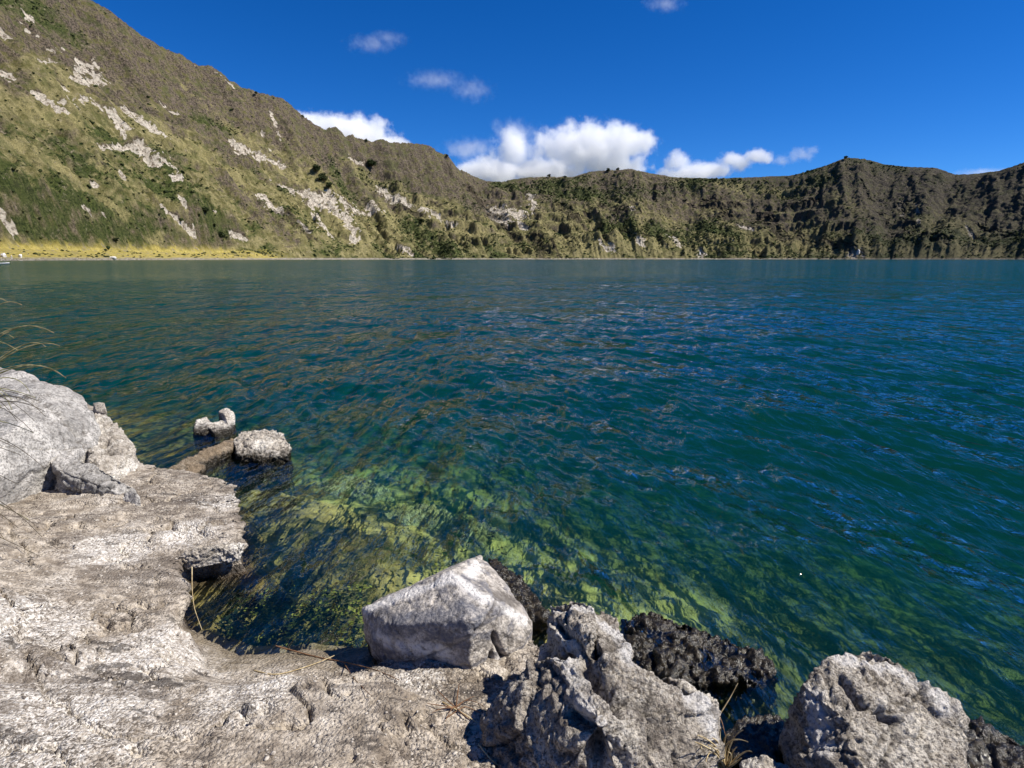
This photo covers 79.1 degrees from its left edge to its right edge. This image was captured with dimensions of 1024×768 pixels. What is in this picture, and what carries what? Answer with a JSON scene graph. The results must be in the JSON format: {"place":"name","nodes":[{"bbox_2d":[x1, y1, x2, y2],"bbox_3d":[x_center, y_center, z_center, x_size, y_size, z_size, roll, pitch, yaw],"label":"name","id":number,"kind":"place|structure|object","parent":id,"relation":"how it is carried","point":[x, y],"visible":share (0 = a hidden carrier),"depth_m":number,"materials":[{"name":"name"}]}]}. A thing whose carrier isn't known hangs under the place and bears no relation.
{"place":"outdoors","nodes":[
{"label":"outdoors","id":0,"kind":"place"},
{"bbox_2d":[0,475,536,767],"bbox_3d":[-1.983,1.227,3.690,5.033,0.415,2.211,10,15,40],"label":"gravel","id":1,"kind":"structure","parent":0,"point":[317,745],"depth_m":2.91,"materials":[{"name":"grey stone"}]},
{"bbox_2d":[0,348,1023,767],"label":"ground","id":2,"kind":"structure","parent":0,"point":[756,584],"depth_m":6.13,"materials":[{"name":"grey stone"}]},
{"bbox_2d":[0,390,45,556],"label":"grass tuft","id":3,"kind":"object","parent":2,"relation":"on","point":[18,454],"visible":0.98,"depth_m":3.78,"materials":[{"name":"brown plant"}]},
{"bbox_2d":[0,298,65,519],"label":"grass tuft","id":4,"kind":"object","parent":2,"relation":"on","point":[8,330],"visible":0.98,"depth_m":4.29,"materials":[{"name":"brown plant"}]},
{"bbox_2d":[0,367,100,505],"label":"boulder","id":5,"kind":"object","parent":2,"relation":"on","point":[68,424],"visible":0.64,"depth_m":5.67,"materials":[{"name":"grey stone"}]},
{"bbox_2d":[50,454,136,500],"bbox_3d":[-3.644,0.899,5.358,0.940,0.464,0.241,4,12,19],"label":"boulder","id":6,"kind":"object","parent":2,"relation":"on","point":[74,475],"visible":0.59,"depth_m":5.30,"materials":[{"name":"grey stone"}]},
{"bbox_2d":[93,402,106,415],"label":"stone","id":7,"kind":"object","parent":2,"relation":"on","point":[99,407],"visible":0.24,"depth_m":8.14,"materials":[{"name":"grey stone"}]},
{"bbox_2d":[87,413,140,479],"bbox_3d":[-4.045,0.817,6.297,0.448,0.800,1.789,-8,14,-35],"label":"boulder","id":8,"kind":"object","parent":2,"relation":"on","point":[112,453],"visible":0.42,"depth_m":6.00,"materials":[{"name":"grey stone"}]},
{"bbox_2d":[124,489,140,506],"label":"stone","id":9,"kind":"object","parent":2,"relation":"on","point":[131,496],"visible":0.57,"depth_m":5.15,"materials":[{"name":"grey stone"}]},
{"bbox_2d":[185,463,205,474],"bbox_3d":[-3.240,1.125,6.263,0.152,0.545,0.554,0,11,0],"label":"rock slab","id":10,"kind":"object","parent":2,"relation":"on","point":[198,468],"visible":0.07,"depth_m":6.36,"materials":[{"name":"brown stone"}]},
{"bbox_2d":[191,567,201,629],"bbox_3d":[-1.927,1.299,3.767,0.026,0.244,0.363,-7,13,-31],"label":"twig","id":11,"kind":"object","parent":2,"relation":"on","point":[192,591],"visible":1,"depth_m":3.83,"materials":[{"name":"wood"}]},
{"bbox_2d":[169,438,236,484],"bbox_3d":[-3.336,1.001,6.797,0.192,0.588,1.136,2,12,12],"label":"rock slab","id":12,"kind":"object","parent":2,"relation":"on","point":[221,452],"visible":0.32,"depth_m":6.88,"materials":[{"name":"stone"}]},
{"bbox_2d":[179,542,244,569],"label":"stone","id":13,"kind":"object","parent":2,"relation":"on","point":[215,554],"visible":0.99,"depth_m":4.27,"materials":[{"name":"grey stone"}]},
{"bbox_2d":[193,408,236,453],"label":"stone","id":14,"kind":"object","parent":2,"relation":"on","point":[208,431],"visible":0.53,"depth_m":7.97,"materials":[{"name":"grey stone"}]},
{"bbox_2d":[233,429,295,494],"bbox_3d":[-2.868,0.960,7.166,0.595,0.772,0.866,-8,14,-33],"label":"stone","id":15,"kind":"object","parent":2,"relation":"on","point":[268,450],"visible":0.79,"depth_m":6.95,"materials":[{"name":"grey stone"}]},
{"bbox_2d":[254,643,359,674],"bbox_3d":[-1.090,1.501,3.339,0.555,0.028,0.106,-5,12,-23],"label":"twig","id":16,"kind":"object","parent":2,"relation":"on","point":[302,667],"visible":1,"depth_m":3.28,"materials":[{"name":"wood"}]},
{"bbox_2d":[275,645,398,679],"bbox_3d":[-0.918,1.447,3.284,0.990,0.211,0.098,8,14,34],"label":"twig","id":17,"kind":"object","parent":2,"relation":"on","point":[331,659],"visible":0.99,"depth_m":3.40,"materials":[{"name":"brown wood"}]},
{"bbox_2d":[309,475,395,503],"bbox_3d":[-2.036,1.528,7.600,1.093,0.733,0.940,-7,13,-30],"label":"sunken stone","id":18,"kind":"object","parent":2,"relation":"on","point":[371,492],"visible":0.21,"depth_m":7.49,"materials":[{"name":"green stone"}]},
{"bbox_2d":[344,663,370,695],"bbox_3d":[-0.780,1.452,3.055,0.030,0.253,0.644,-6,13,-26],"label":"twig","id":19,"kind":"object","parent":2,"relation":"on","point":[355,679],"visible":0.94,"depth_m":2.96,"materials":[{"name":"brown wood"}]},
{"bbox_2d":[218,474,516,647],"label":"vegetation","id":20,"kind":"object","parent":2,"relation":"on","point":[281,619],"visible":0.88,"depth_m":4.13,"materials":[{"name":"green plant"}]},
{"bbox_2d":[383,503,461,530],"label":"sunken stone","id":21,"kind":"object","parent":2,"relation":"on","point":[431,516],"visible":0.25,"depth_m":6.71,"materials":[{"name":"green stone"}]},
{"bbox_2d":[361,555,532,668],"bbox_3d":[-0.311,1.449,3.422,0.833,0.919,0.740,-9,14,-36],"label":"boulder","id":22,"kind":"object","parent":2,"relation":"on","point":[470,613],"visible":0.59,"depth_m":3.17,"materials":[{"name":"grey stone"}]},
{"bbox_2d":[427,686,482,720],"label":"dry grass","id":23,"kind":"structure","parent":2,"relation":"on","point":[455,706],"depth_m":2.77,"materials":[{"name":"brown plant"}]},
{"bbox_2d":[442,701,477,722],"bbox_3d":[-0.232,1.451,2.741,0.191,0.028,0.008,7,13,31],"label":"twig","id":24,"kind":"object","parent":2,"relation":"on","point":[458,711],"visible":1,"depth_m":2.75,"materials":[{"name":"wood"}]},
{"bbox_2d":[446,706,480,717],"bbox_3d":[-0.219,1.451,2.747,0.157,0.009,0.052,-3,12,-14],"label":"twig","id":25,"kind":"object","parent":2,"relation":"on","point":[461,708],"visible":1,"depth_m":2.75,"materials":[{"name":"brown wood"}]},
{"bbox_2d":[444,520,505,547],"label":"sunken stone","id":26,"kind":"object","parent":2,"relation":"on","point":[481,538],"visible":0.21,"depth_m":6.51,"materials":[{"name":"green stone"}]},
{"bbox_2d":[478,744,497,765],"bbox_3d":[-0.092,1.513,2.515,0.017,0.017,0.152,-10,15,-40],"label":"twig","id":27,"kind":"object","parent":2,"relation":"on","point":[479,745],"visible":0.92,"depth_m":2.52,"materials":[{"name":"wood"}]},
{"bbox_2d":[488,558,550,647],"bbox_3d":[-0.018,1.560,4.172,0.296,0.551,0.945,-4,12,-19],"label":"boulder","id":28,"kind":"object","parent":2,"relation":"on","point":[526,597],"visible":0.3,"depth_m":3.91,"materials":[{"name":"grey stone"}]},
{"bbox_2d":[478,601,724,767],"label":"boulder","id":29,"kind":"object","parent":2,"relation":"on","point":[584,690],"visible":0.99,"depth_m":2.44,"materials":[{"name":"grey stone"}]},
{"bbox_2d":[661,677,720,732],"bbox_3d":[0.784,1.556,2.800,0.311,0.474,0.128,6,13,28],"label":"stone","id":30,"kind":"object","parent":2,"relation":"on","point":[685,686],"visible":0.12,"depth_m":2.75,"materials":[{"name":"grey stone"}]},
{"bbox_2d":[620,611,778,739],"bbox_3d":[0.977,1.709,3.553,0.945,0.542,0.620,10,15,40],"label":"boulder","id":31,"kind":"object","parent":2,"relation":"on","point":[715,667],"visible":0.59,"depth_m":3.40,"materials":[{"name":"black stone"}]},
{"bbox_2d":[695,728,751,767],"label":"dry grass","id":32,"kind":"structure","parent":2,"relation":"on","point":[727,762],"depth_m":2.50,"materials":[{"name":"plant"}]},
{"bbox_2d":[721,683,737,712],"bbox_3d":[1.007,1.460,2.877,0.112,0.123,0.007,-7,13,-29],"label":"twig","id":33,"kind":"object","parent":2,"relation":"on","point":[728,699],"visible":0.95,"depth_m":2.88,"materials":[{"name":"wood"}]},
{"bbox_2d":[719,713,784,767],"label":"stone","id":34,"kind":"object","parent":2,"relation":"on","point":[760,734],"visible":0.56,"depth_m":2.83,"materials":[{"name":"grey stone"}]},
{"bbox_2d":[739,755,789,767],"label":"stone","id":35,"kind":"object","parent":2,"relation":"on","point":[763,761],"visible":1,"depth_m":2.58,"materials":[{"name":"grey stone"}]},
{"bbox_2d":[778,651,969,767],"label":"boulder","id":36,"kind":"object","parent":2,"relation":"on","point":[868,709],"visible":1,"depth_m":2.56,"materials":[{"name":"grey stone"}]},
{"bbox_2d":[965,716,1023,767],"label":"boulder","id":37,"kind":"object","parent":2,"relation":"on","point":[989,746],"visible":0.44,"depth_m":2.70,"materials":[{"name":"grey stone"}]},
{"bbox_2d":[0,0,1023,271],"bbox_3d":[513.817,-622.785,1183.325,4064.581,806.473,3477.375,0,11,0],"label":"hills","id":38,"kind":"structure","parent":0,"point":[124,52],"depth_m":1779.61,"materials":[{"name":"green plant"}]},
{"bbox_2d":[202,206,208,213],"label":"tree","id":39,"kind":"object","parent":38,"relation":"on","point":[205,209],"visible":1,"depth_m":1336.43,"materials":[{"name":"green plant"}]},
{"bbox_2d":[218,231,225,239],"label":"tree","id":40,"kind":"object","parent":38,"relation":"on","point":[221,234],"visible":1,"depth_m":1377.58,"materials":[{"name":"green plant"}]},
{"bbox_2d":[312,164,320,170],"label":"tree","id":41,"kind":"object","parent":38,"relation":"on","point":[316,167],"visible":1,"depth_m":1843.75,"materials":[{"name":"green plant"}]},
{"bbox_2d":[318,173,327,181],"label":"tree","id":42,"kind":"object","parent":38,"relation":"on","point":[321,175],"visible":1,"depth_m":1835.10,"materials":[{"name":"green plant"}]},
{"bbox_2d":[366,159,375,168],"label":"tree","id":43,"kind":"object","parent":38,"relation":"on","point":[370,162],"visible":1,"depth_m":2159.78,"materials":[{"name":"green plant"}]},
{"bbox_2d":[0,0,1023,258],"bbox_3d":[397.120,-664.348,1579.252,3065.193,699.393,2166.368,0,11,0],"label":"scrub","id":44,"kind":"object","parent":38,"relation":"on","point":[434,244],"visible":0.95,"depth_m":2138.31,"materials":[{"name":"green plant"}]},
{"bbox_2d":[0,259,1023,744],"bbox_3d":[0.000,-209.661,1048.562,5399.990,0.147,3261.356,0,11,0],"label":"water","id":45,"kind":"structure","parent":0,"point":[610,277],"depth_m":18.82,"materials":[{"name":"blue liquid"}]},
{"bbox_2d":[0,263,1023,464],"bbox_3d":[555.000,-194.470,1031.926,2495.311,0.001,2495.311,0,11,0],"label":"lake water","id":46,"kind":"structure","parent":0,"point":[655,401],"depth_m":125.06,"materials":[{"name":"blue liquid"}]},
{"bbox_2d":[92,0,1023,181],"label":"sky","id":47,"kind":"structure","parent":0,"point":[505,89],"materials":[{"name":"blue"}]}
]}

